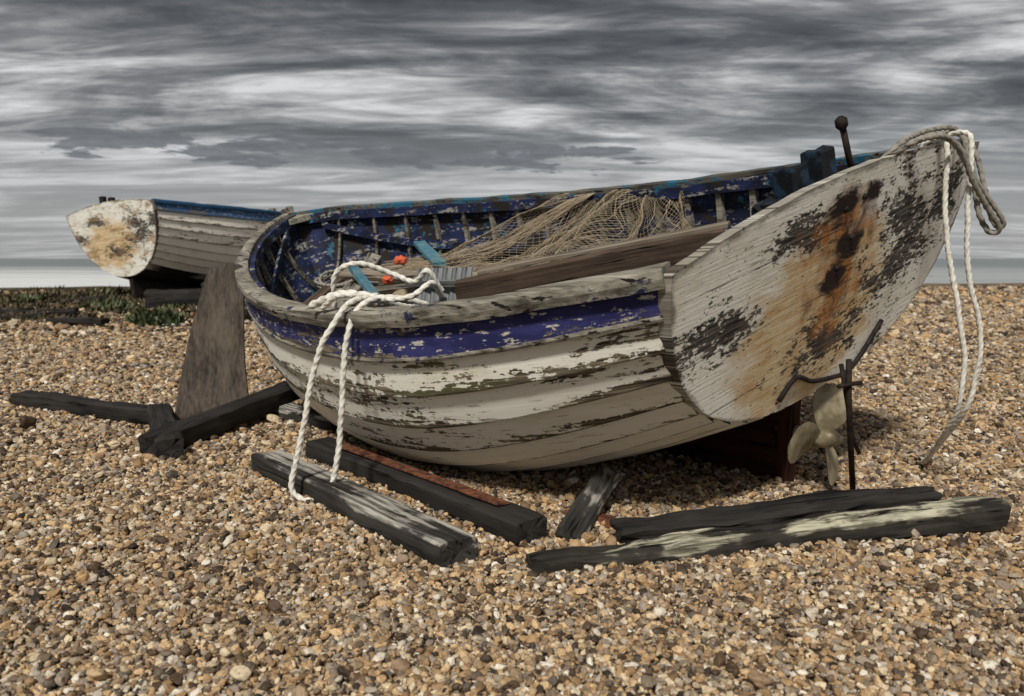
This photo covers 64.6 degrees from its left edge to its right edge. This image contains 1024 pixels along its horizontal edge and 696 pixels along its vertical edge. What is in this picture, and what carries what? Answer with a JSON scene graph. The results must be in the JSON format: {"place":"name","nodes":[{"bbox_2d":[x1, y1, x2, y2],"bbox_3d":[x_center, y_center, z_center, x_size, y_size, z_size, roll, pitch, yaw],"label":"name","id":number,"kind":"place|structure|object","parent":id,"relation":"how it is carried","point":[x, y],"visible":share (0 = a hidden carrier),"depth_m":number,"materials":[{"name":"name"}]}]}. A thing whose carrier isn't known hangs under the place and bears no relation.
{"place":"outdoors","nodes":[
{"label":"outdoors","id":0,"kind":"place"},
{"bbox_2d":[0,283,1023,695],"bbox_3d":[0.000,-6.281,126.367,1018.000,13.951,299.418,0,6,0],"label":"shingle beach","id":1,"kind":"structure","parent":0,"point":[214,565],"depth_m":2.55,"materials":[{"name":"beige gravel"}]},
{"bbox_2d":[0,307,34,312],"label":"beach debris plank","id":2,"kind":"object","parent":1,"relation":"on","point":[17,310],"visible":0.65,"depth_m":11.43,"materials":[{"name":"black wood"}]},
{"bbox_2d":[0,310,75,320],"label":"beach debris plank","id":3,"kind":"object","parent":1,"relation":"on","point":[68,312],"visible":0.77,"depth_m":11.01,"materials":[{"name":"black wood"}]},
{"bbox_2d":[0,308,78,314],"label":"beach debris plank","id":4,"kind":"object","parent":1,"relation":"on","point":[46,310],"visible":0.32,"depth_m":11.39,"materials":[{"name":"black wood"}]},
{"bbox_2d":[45,317,108,323],"bbox_3d":[-5.638,-0.355,10.503,0.954,0.084,0.157,1,6,20],"label":"beach debris plank","id":5,"kind":"object","parent":1,"relation":"on","point":[97,320],"visible":0.96,"depth_m":10.40,"materials":[{"name":"black wood"}]},
{"bbox_2d":[50,295,108,301],"bbox_3d":[-6.864,-0.764,12.876,0.828,0.081,0.153,-8,9,-22],"label":"beach debris plank","id":6,"kind":"object","parent":1,"relation":"on","point":[89,298],"visible":0.52,"depth_m":12.86,"materials":[{"name":"grey wood"}]},
{"bbox_2d":[11,391,175,424],"bbox_3d":[-2.685,0.374,5.133,1.470,0.112,0.142,3,7,28],"label":"dark timber","id":7,"kind":"object","parent":1,"relation":"on","point":[115,410],"visible":0.8,"depth_m":5.07,"materials":[{"name":"black wood"}]},
{"bbox_2d":[3,287,244,326],"bbox_3d":[-6.606,-0.792,13.477,6.342,0.428,4.172,3,7,23],"label":"sea kale","id":8,"kind":"object","parent":1,"relation":"on","point":[156,316],"visible":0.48,"depth_m":10.82,"materials":[{"name":"green plant"}]},
{"bbox_2d":[0,285,253,322],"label":"dry beach weeds","id":9,"kind":"object","parent":1,"relation":"on","point":[55,294],"visible":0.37,"depth_m":12.45,"materials":[{"name":"green plant"}]},
{"bbox_2d":[146,403,184,458],"bbox_3d":[-1.924,0.445,4.472,0.147,0.115,1.030,-3,8,-26],"label":"dark timber","id":10,"kind":"object","parent":1,"relation":"on","point":[160,415],"visible":0.8,"depth_m":4.25,"materials":[{"name":"black wood"}]},
{"bbox_2d":[66,196,293,299],"bbox_3d":[-5.425,-1.860,15.609,2.499,1.944,5.640,-5,4,21],"label":"fishing boat","id":11,"kind":"object","parent":1,"relation":"on","point":[141,245],"visible":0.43,"depth_m":13.25,"materials":[{"name":"paint"}]},
{"bbox_2d":[143,289,245,308],"bbox_3d":[-4.895,-0.766,12.644,1.540,0.337,0.332,-2,7,-20],"label":"keel block","id":12,"kind":"object","parent":1,"relation":"on","point":[153,298],"depth_m":12.37,"materials":[{"name":"grey wood"}]},
{"bbox_2d":[175,264,247,419],"bbox_3d":[-1.879,-0.010,5.064,0.457,1.028,0.348,-2,7,-17],"label":"leaning board","id":13,"kind":"object","parent":1,"relation":"on","point":[213,373],"visible":0.77,"depth_m":5.06,"materials":[{"name":"brown wood"}]},
{"bbox_2d":[139,381,300,455],"bbox_3d":[-1.619,0.382,4.701,0.169,0.120,1.343,2,11,18],"label":"dark timber","id":14,"kind":"object","parent":1,"relation":"on","point":[201,425],"visible":0.84,"depth_m":4.55,"materials":[{"name":"black wood"}]},
{"bbox_2d":[281,207,292,214],"bbox_3d":[-1.442,-0.427,6.625,0.070,1.523,1.037,-24,18,-34],"label":"stem post","id":15,"kind":"object","parent":1,"relation":"on","point":[286,210],"visible":0.13,"depth_m":6.77,"materials":[{"name":"grey wood"}]},
{"bbox_2d":[267,403,337,431],"bbox_3d":[-1.376,0.400,5.025,1.046,0.094,0.128,7,9,43],"label":"timber offcut","id":16,"kind":"object","parent":1,"relation":"on","point":[289,411],"visible":0.35,"depth_m":4.85,"materials":[{"name":"grey wood"}]},
{"bbox_2d":[252,449,478,567],"bbox_3d":[-0.660,0.594,3.210,0.160,0.098,1.554,-5,8,-39],"label":"timber sleeper","id":17,"kind":"object","parent":1,"relation":"on","point":[432,540],"visible":0.93,"depth_m":2.95,"materials":[{"name":"grey wood"}]},
{"bbox_2d":[305,437,546,545],"bbox_3d":[-0.451,0.566,3.433,0.149,0.098,1.643,-5,8,-39],"label":"timber sleeper","id":18,"kind":"object","parent":1,"relation":"on","point":[509,522],"visible":0.72,"depth_m":3.13,"materials":[{"name":"black wood"}]},
{"bbox_2d":[335,443,509,505],"bbox_3d":[-0.425,0.514,3.407,0.058,0.012,1.232,-5,8,-40],"label":"rusty iron strip","id":19,"kind":"object","parent":18,"relation":"on","point":[475,493],"visible":0.97,"depth_m":3.31,"materials":[{"name":"brown metal"}]},
{"bbox_2d":[246,290,780,471],"bbox_3d":[-0.188,-0.273,5.027,2.786,1.425,4.938,-24,18,-34],"label":"hull planking","id":20,"kind":"object","parent":1,"relation":"on","point":[589,400],"visible":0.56,"depth_m":3.00,"materials":[{"name":"paint"}]},
{"bbox_2d":[235,212,670,328],"bbox_3d":[-0.849,-0.561,4.491,1.413,0.394,4.969,-24,18,-34],"label":"gunwale port","id":21,"kind":"object","parent":20,"relation":"attached to","point":[610,285],"visible":0.95,"depth_m":2.81,"materials":[{"name":"grey wood"}]},
{"bbox_2d":[288,213,314,224],"bbox_3d":[-1.796,-1.074,6.722,0.465,0.071,0.148,-24,18,-34],"label":"breasthook","id":22,"kind":"object","parent":21,"relation":"on","point":[299,218],"visible":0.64,"depth_m":6.68,"materials":[{"name":"beige wood"}]},
{"bbox_2d":[288,294,429,501],"bbox_3d":[-0.532,0.191,3.420,0.288,0.840,0.790,6,9,44],"label":"mooring rope","id":23,"kind":"object","parent":21,"relation":"hanging from","point":[364,300],"visible":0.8,"depth_m":3.24,"materials":[{"name":"white fabric"}]},
{"bbox_2d":[308,289,377,308],"bbox_3d":[-0.716,-0.202,3.392,0.325,0.089,0.065,2,7,18],"label":"mooring rope","id":24,"kind":"object","parent":23,"relation":"on","point":[318,302],"visible":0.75,"depth_m":3.40,"materials":[{"name":"white fabric"}]},
{"bbox_2d":[320,280,443,310],"bbox_3d":[-0.548,-0.216,3.353,0.521,0.131,0.149,0,6,0],"label":"mooring rope","id":25,"kind":"object","parent":24,"relation":"on","point":[406,297],"visible":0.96,"depth_m":3.33,"materials":[{"name":"white fabric"}]},
{"bbox_2d":[330,261,444,307],"bbox_3d":[-0.542,-0.270,3.503,0.504,0.215,0.103,1,6,6],"label":"mooring rope","id":26,"kind":"object","parent":21,"relation":"on","point":[388,272],"visible":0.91,"depth_m":3.48,"materials":[{"name":"white fabric"}]},
{"bbox_2d":[244,297,663,363],"bbox_3d":[-1.009,-0.452,4.476,0.715,0.784,5.012,-3,7,-28],"label":"rubbing strake","id":27,"kind":"object","parent":20,"relation":"attached to","point":[623,326],"visible":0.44,"depth_m":2.80,"materials":[{"name":"wood"}]},
{"bbox_2d":[259,187,772,301],"bbox_3d":[-0.182,-0.296,5.005,2.690,1.373,4.876,-24,18,-34],"label":"planking","id":28,"kind":"object","parent":20,"relation":"attached to","point":[312,248],"visible":0.16,"depth_m":6.50,"materials":[{"name":"paint"}]},
{"bbox_2d":[258,188,759,302],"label":"ribs","id":29,"kind":"object","parent":28,"relation":"attached to","point":[721,207],"visible":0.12,"depth_m":6.13,"materials":[{"name":"wood"}]},
{"bbox_2d":[250,215,297,295],"bbox_3d":[-0.785,-0.541,4.505,1.324,0.400,4.839,-24,18,-34],"label":"inwale","id":30,"kind":"object","parent":29,"relation":"attached to","point":[270,237],"visible":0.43,"depth_m":5.98,"materials":[{"name":"paint"}]},
{"bbox_2d":[270,221,614,293],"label":"stringers","id":31,"kind":"object","parent":29,"relation":"attached to","point":[364,234],"visible":0.2,"depth_m":6.51,"materials":[{"name":"paint"}]},
{"bbox_2d":[360,241,494,290],"bbox_3d":[-0.856,-0.505,5.790,1.930,0.039,0.204,-24,18,-34],"label":"thwart","id":32,"kind":"object","parent":31,"relation":"on","point":[375,283],"visible":0.07,"depth_m":5.96,"materials":[{"name":"wood"}]},
{"bbox_2d":[303,266,361,303],"bbox_3d":[-1.251,-0.400,5.495,0.088,0.038,0.959,-2,26,19],"label":"old board","id":33,"kind":"object","parent":32,"relation":"on","point":[324,290],"visible":0.35,"depth_m":5.41,"materials":[{"name":"brown wood"}]},
{"bbox_2d":[314,269,356,289],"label":"coiled rope","id":34,"kind":"object","parent":32,"relation":"on","point":[320,280],"visible":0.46,"depth_m":5.60,"materials":[{"name":"grey fabric"}]},
{"bbox_2d":[297,162,862,224],"bbox_3d":[0.316,-0.985,5.420,4.943,0.209,0.814,5,8,41],"label":"inwale","id":35,"kind":"object","parent":31,"relation":"on","point":[744,183],"visible":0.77,"depth_m":6.01,"materials":[{"name":"paint"}]},
{"bbox_2d":[561,241,611,259],"bbox_3d":[-0.259,-0.340,5.083,2.429,0.040,0.203,-24,18,-34],"label":"thwart","id":36,"kind":"object","parent":31,"relation":"on","point":[590,246],"visible":0.02,"depth_m":5.72,"materials":[{"name":"wood"}]},
{"bbox_2d":[454,229,724,299],"bbox_3d":[0.268,-0.272,2.937,1.030,0.137,0.044,-9,22,20],"label":"loose plank","id":37,"kind":"object","parent":31,"relation":"on","point":[673,251],"visible":0.6,"depth_m":2.91,"materials":[{"name":"brown wood"}]},
{"bbox_2d":[477,221,730,274],"bbox_3d":[0.310,-0.357,2.927,0.942,0.022,0.061,-8,15,21],"label":"loose plank","id":38,"kind":"object","parent":37,"relation":"on","point":[586,250],"visible":1,"depth_m":2.91,"materials":[{"name":"brown wood"}]},
{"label":"floor boards","id":39,"kind":"structure","parent":28,"relation":"on","visible":0},
{"bbox_2d":[348,266,382,304],"bbox_3d":[-0.844,-0.376,4.605,0.070,0.038,0.872,6,16,-22],"label":"blue board","id":40,"kind":"object","parent":39,"relation":"on","point":[364,283],"visible":0.73,"depth_m":4.57,"materials":[{"name":"paint"}]},
{"bbox_2d":[350,264,433,307],"bbox_3d":[-0.706,-0.230,5.536,0.942,0.569,1.652,-24,18,-34],"label":"bundled tarpaulin","id":41,"kind":"object","parent":39,"relation":"on","point":[402,292],"visible":0.05,"depth_m":5.13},
{"bbox_2d":[329,252,380,307],"bbox_3d":[-1.077,-0.461,5.629,0.108,0.047,1.473,15,20,-5],"label":"old board","id":42,"kind":"object","parent":41,"relation":"on","point":[374,259],"visible":0.28,"depth_m":5.49,"materials":[{"name":"grey wood"}]},
{"bbox_2d":[382,276,392,284],"bbox_3d":[-0.703,-0.385,4.591,0.064,0.055,0.090,-24,18,-34],"label":"orange float","id":43,"kind":"object","parent":41,"relation":"on","point":[387,280],"visible":0.94,"depth_m":4.57,"materials":[{"name":"plastic"}]},
{"bbox_2d":[393,255,407,264],"bbox_3d":[-0.676,-0.532,4.909,0.078,0.063,0.110,-6,9,-44],"label":"orange float","id":44,"kind":"object","parent":41,"relation":"on","point":[400,260],"visible":1,"depth_m":4.88,"materials":[{"name":"plastic"}]},
{"bbox_2d":[338,268,476,282],"bbox_3d":[-0.602,-0.446,5.041,0.128,0.042,1.816,-37,28,-32],"label":"old board","id":45,"kind":"object","parent":41,"relation":"on","point":[369,274],"visible":0.31,"depth_m":5.31,"materials":[{"name":"brown wood"}]},
{"bbox_2d":[414,240,447,266],"bbox_3d":[-0.608,-0.703,5.965,0.107,0.039,0.782,-6,20,-16],"label":"blue board","id":46,"kind":"object","parent":41,"relation":"on","point":[426,249],"visible":0.94,"depth_m":5.88,"materials":[{"name":"paint"}]},
{"bbox_2d":[379,193,594,269],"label":"net lines","id":47,"kind":"object","parent":41,"relation":"on","point":[550,214],"visible":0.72,"depth_m":5.79,"materials":[{"name":"beige fabric"}]},
{"bbox_2d":[375,283,413,291],"bbox_3d":[-0.112,-0.414,4.665,1.623,0.040,0.148,-4,6,23],"label":"old board","id":48,"kind":"object","parent":39,"relation":"on","point":[390,287],"visible":0.11,"depth_m":4.86,"materials":[{"name":"grey wood"}]},
{"bbox_2d":[397,186,691,271],"bbox_3d":[0.107,-0.775,5.655,2.712,0.709,0.871,3,7,27],"label":"fishing net","id":49,"kind":"object","parent":20,"relation":"attached to","point":[553,245],"visible":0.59,"depth_m":5.45,"materials":[{"name":"beige fabric"}]},
{"bbox_2d":[293,139,959,214],"bbox_3d":[0.326,-1.035,5.464,5.081,0.221,0.876,5,8,40],"label":"gunwale starboard","id":50,"kind":"object","parent":20,"relation":"on","point":[862,157],"visible":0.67,"depth_m":5.72,"materials":[{"name":"blue wood"}]},
{"bbox_2d":[658,141,978,421],"bbox_3d":[1.240,-0.245,3.120,2.060,0.872,0.331,-24,18,-34],"label":"transom","id":51,"kind":"object","parent":20,"relation":"on","point":[760,310],"visible":0.89,"depth_m":2.92,"materials":[{"name":"paint"}]},
{"bbox_2d":[752,185,808,215],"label":"rudder block","id":52,"kind":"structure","parent":51,"relation":"attached to","point":[766,203],"depth_m":2.84,"materials":[{"name":"black wood"}]},
{"bbox_2d":[771,163,807,198],"bbox_3d":[0.979,-0.549,2.843,0.097,0.184,0.104,-24,21,-34],"label":"rudder cheek","id":53,"kind":"object","parent":51,"relation":"attached to","point":[786,181],"visible":0.57,"depth_m":2.80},
{"bbox_2d":[799,145,836,184],"bbox_3d":[1.104,-0.613,2.910,0.094,0.214,0.114,-22,18,-35],"label":"rudder cheek","id":54,"kind":"object","parent":51,"relation":"attached to","point":[820,161],"visible":0.41,"depth_m":2.86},
{"bbox_2d":[777,319,883,402],"bbox_3d":[1.299,0.077,3.292,0.763,0.173,0.069,-24,18,-34],"label":"iron bracket","id":55,"kind":"object","parent":51,"relation":"attached to","point":[789,384],"visible":0.89,"depth_m":3.31,"materials":[{"name":"metal"}]},
{"bbox_2d":[834,115,853,167],"bbox_3d":[1.221,-0.724,2.946,0.089,0.245,0.044,-24,18,-34],"label":"iron pin","id":56,"kind":"object","parent":51,"relation":"attached to","point":[841,123],"visible":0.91,"depth_m":2.92,"materials":[{"name":"brown metal"}]},
{"bbox_2d":[835,193,867,270],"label":"bolts","id":57,"kind":"object","parent":51,"relation":"attached to","point":[846,210],"visible":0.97,"depth_m":2.97,"materials":[{"name":"metal"}]},
{"bbox_2d":[881,125,1001,234],"bbox_3d":[1.714,-0.682,3.239,0.592,0.454,0.177,-3,7,-27],"label":"stern rope","id":58,"kind":"object","parent":51,"relation":"attached to","point":[913,138],"visible":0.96,"depth_m":3.23,"materials":[{"name":"beige fabric"}]},
{"bbox_2d":[917,139,967,464],"bbox_3d":[1.827,-0.147,3.659,0.310,1.495,0.774,2,7,19],"label":"stern rope","id":59,"kind":"object","parent":51,"relation":"attached to","point":[964,366],"visible":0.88,"depth_m":3.27,"materials":[{"name":"white fabric"}]},
{"bbox_2d":[928,129,983,461],"bbox_3d":[1.889,-0.163,3.676,0.311,1.528,0.729,2,7,15],"label":"stern rope","id":60,"kind":"object","parent":51,"relation":"attached to","point":[972,295],"visible":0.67,"depth_m":3.32,"materials":[{"name":"white fabric"}]},
{"bbox_2d":[911,130,1006,228],"bbox_3d":[1.763,-0.699,3.317,0.528,0.421,0.200,-2,7,-20],"label":"stern rope","id":61,"kind":"object","parent":51,"relation":"attached to","point":[982,182],"visible":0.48,"depth_m":3.34,"materials":[{"name":"beige fabric"}]},
{"bbox_2d":[554,465,618,541],"bbox_3d":[0.289,0.584,3.027,0.112,0.072,0.531,30,27,12],"label":"timber offcut","id":62,"kind":"object","parent":1,"relation":"on","point":[580,517],"visible":0.98,"depth_m":2.96,"materials":[{"name":"grey wood"}]},
{"bbox_2d":[564,509,623,528],"bbox_3d":[0.322,0.637,3.011,0.262,0.035,0.070,6,9,36],"label":"timber offcut","id":63,"kind":"object","parent":1,"relation":"on","point":[610,520],"visible":0.2,"depth_m":2.98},
{"bbox_2d":[656,411,778,478],"bbox_3d":[-0.114,0.158,5.181,0.080,0.665,4.142,-24,18,-34],"label":"keel","id":64,"kind":"object","parent":1,"relation":"on","point":[751,448],"visible":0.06,"depth_m":3.72,"materials":[{"name":"brown wood"}]},
{"bbox_2d":[530,494,1008,576],"bbox_3d":[0.937,0.658,2.797,1.825,0.127,0.159,-3,7,-15],"label":"driftwood log","id":65,"kind":"object","parent":1,"relation":"on","point":[964,513],"visible":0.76,"depth_m":2.78,"materials":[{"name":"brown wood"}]},
{"bbox_2d":[612,485,943,540],"bbox_3d":[0.972,0.589,2.909,1.304,0.087,0.122,-3,24,-13],"label":"driftwood log","id":66,"kind":"object","parent":1,"relation":"on","point":[715,517],"visible":0.77,"depth_m":2.87,"materials":[{"name":"black wood"}]},
{"bbox_2d":[775,399,801,482],"bbox_3d":[1.203,0.366,3.529,0.075,0.518,0.074,-24,31,-34],"label":"stern post","id":67,"kind":"object","parent":1,"relation":"on","point":[789,419],"visible":0.63,"depth_m":3.52,"materials":[{"name":"brown wood"}]},
{"bbox_2d":[774,421,843,447],"bbox_3d":[1.248,0.367,3.470,0.100,0.098,0.352,-24,18,-34],"label":"propeller shaft","id":68,"kind":"object","parent":67,"relation":"attached to","point":[828,437],"visible":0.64,"depth_m":3.35,"materials":[{"name":"gold metal"}]},
{"bbox_2d":[788,383,845,485],"bbox_3d":[1.290,0.395,3.395,0.428,0.429,0.075,-24,18,-34],"label":"propeller","id":69,"kind":"object","parent":67,"relation":"attached to","point":[828,406],"visible":0.92,"depth_m":3.41,"materials":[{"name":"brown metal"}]},
{"bbox_2d":[837,359,862,489],"bbox_3d":[1.333,0.346,3.150,0.073,0.626,0.257,6,9,45],"label":"iron rod","id":70,"kind":"object","parent":1,"relation":"on","point":[846,384],"visible":0.91,"depth_m":3.11,"materials":[{"name":"black metal"}]},
{"bbox_2d":[0,259,1023,287],"bbox_3d":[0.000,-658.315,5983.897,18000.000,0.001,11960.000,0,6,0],"label":"sea","id":71,"kind":"structure","parent":0,"point":[15,273],"depth_m":194.29,"materials":[{"name":"liquid"}]},
{"bbox_2d":[0,0,1023,258],"label":"sky","id":72,"kind":"structure","parent":0,"point":[303,105],"materials":[{"name":"grey"}]},
{"label":"crate rail","id":73,"kind":"object","parent":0,"visible":0},
{"bbox_2d":[412,268,424,304],"bbox_3d":[-0.432,-0.234,3.724,0.053,0.277,0.015,-2,-14,37],"label":"crate slat","id":74,"kind":"object","parent":73,"relation":"attached to","point":[419,270],"visible":0.17,"depth_m":3.74,"materials":[{"name":"grey wood"}]},
{"bbox_2d":[404,279,458,286],"bbox_3d":[-0.332,-0.284,3.563,0.024,0.032,0.523,-24,18,-34],"label":"crate rail","id":75,"kind":"object","parent":74,"relation":"attached to","point":[446,283],"visible":0.45,"depth_m":3.51,"materials":[{"name":"brown wood"}]},
{"bbox_2d":[430,268,443,302],"bbox_3d":[-0.341,-0.224,3.606,0.053,0.277,0.014,-2,-14,37],"label":"crate slat","id":76,"kind":"object","parent":75,"relation":"attached to","point":[438,272],"visible":0.27,"depth_m":3.61,"materials":[{"name":"grey wood"}]},
{"bbox_2d":[439,268,452,301],"bbox_3d":[-0.295,-0.220,3.547,0.053,0.277,0.014,-2,-14,37],"label":"crate slat","id":77,"kind":"object","parent":75,"relation":"attached to","point":[447,273],"visible":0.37,"depth_m":3.55,"materials":[{"name":"grey wood"}]},
{"bbox_2d":[449,267,462,299],"bbox_3d":[-0.249,-0.215,3.488,0.053,0.277,0.014,-2,-14,37],"label":"crate slat","id":78,"kind":"object","parent":75,"relation":"attached to","point":[456,273],"visible":0.23,"depth_m":3.50,"materials":[{"name":"grey wood"}]},
{"bbox_2d":[461,267,472,278],"bbox_3d":[-0.203,-0.210,3.429,0.053,0.277,0.014,-2,-14,37],"label":"crate slat","id":79,"kind":"object","parent":75,"relation":"attached to","point":[467,272],"visible":0.2,"depth_m":3.44,"materials":[{"name":"grey wood"}]},
{"bbox_2d":[422,268,433,302],"bbox_3d":[-0.387,-0.229,3.665,0.053,0.277,0.015,-2,-14,37],"label":"crate slat","id":80,"kind":"object","parent":73,"relation":"attached to","point":[426,294],"visible":0.24,"depth_m":3.66,"materials":[{"name":"grey wood"}]}
]}

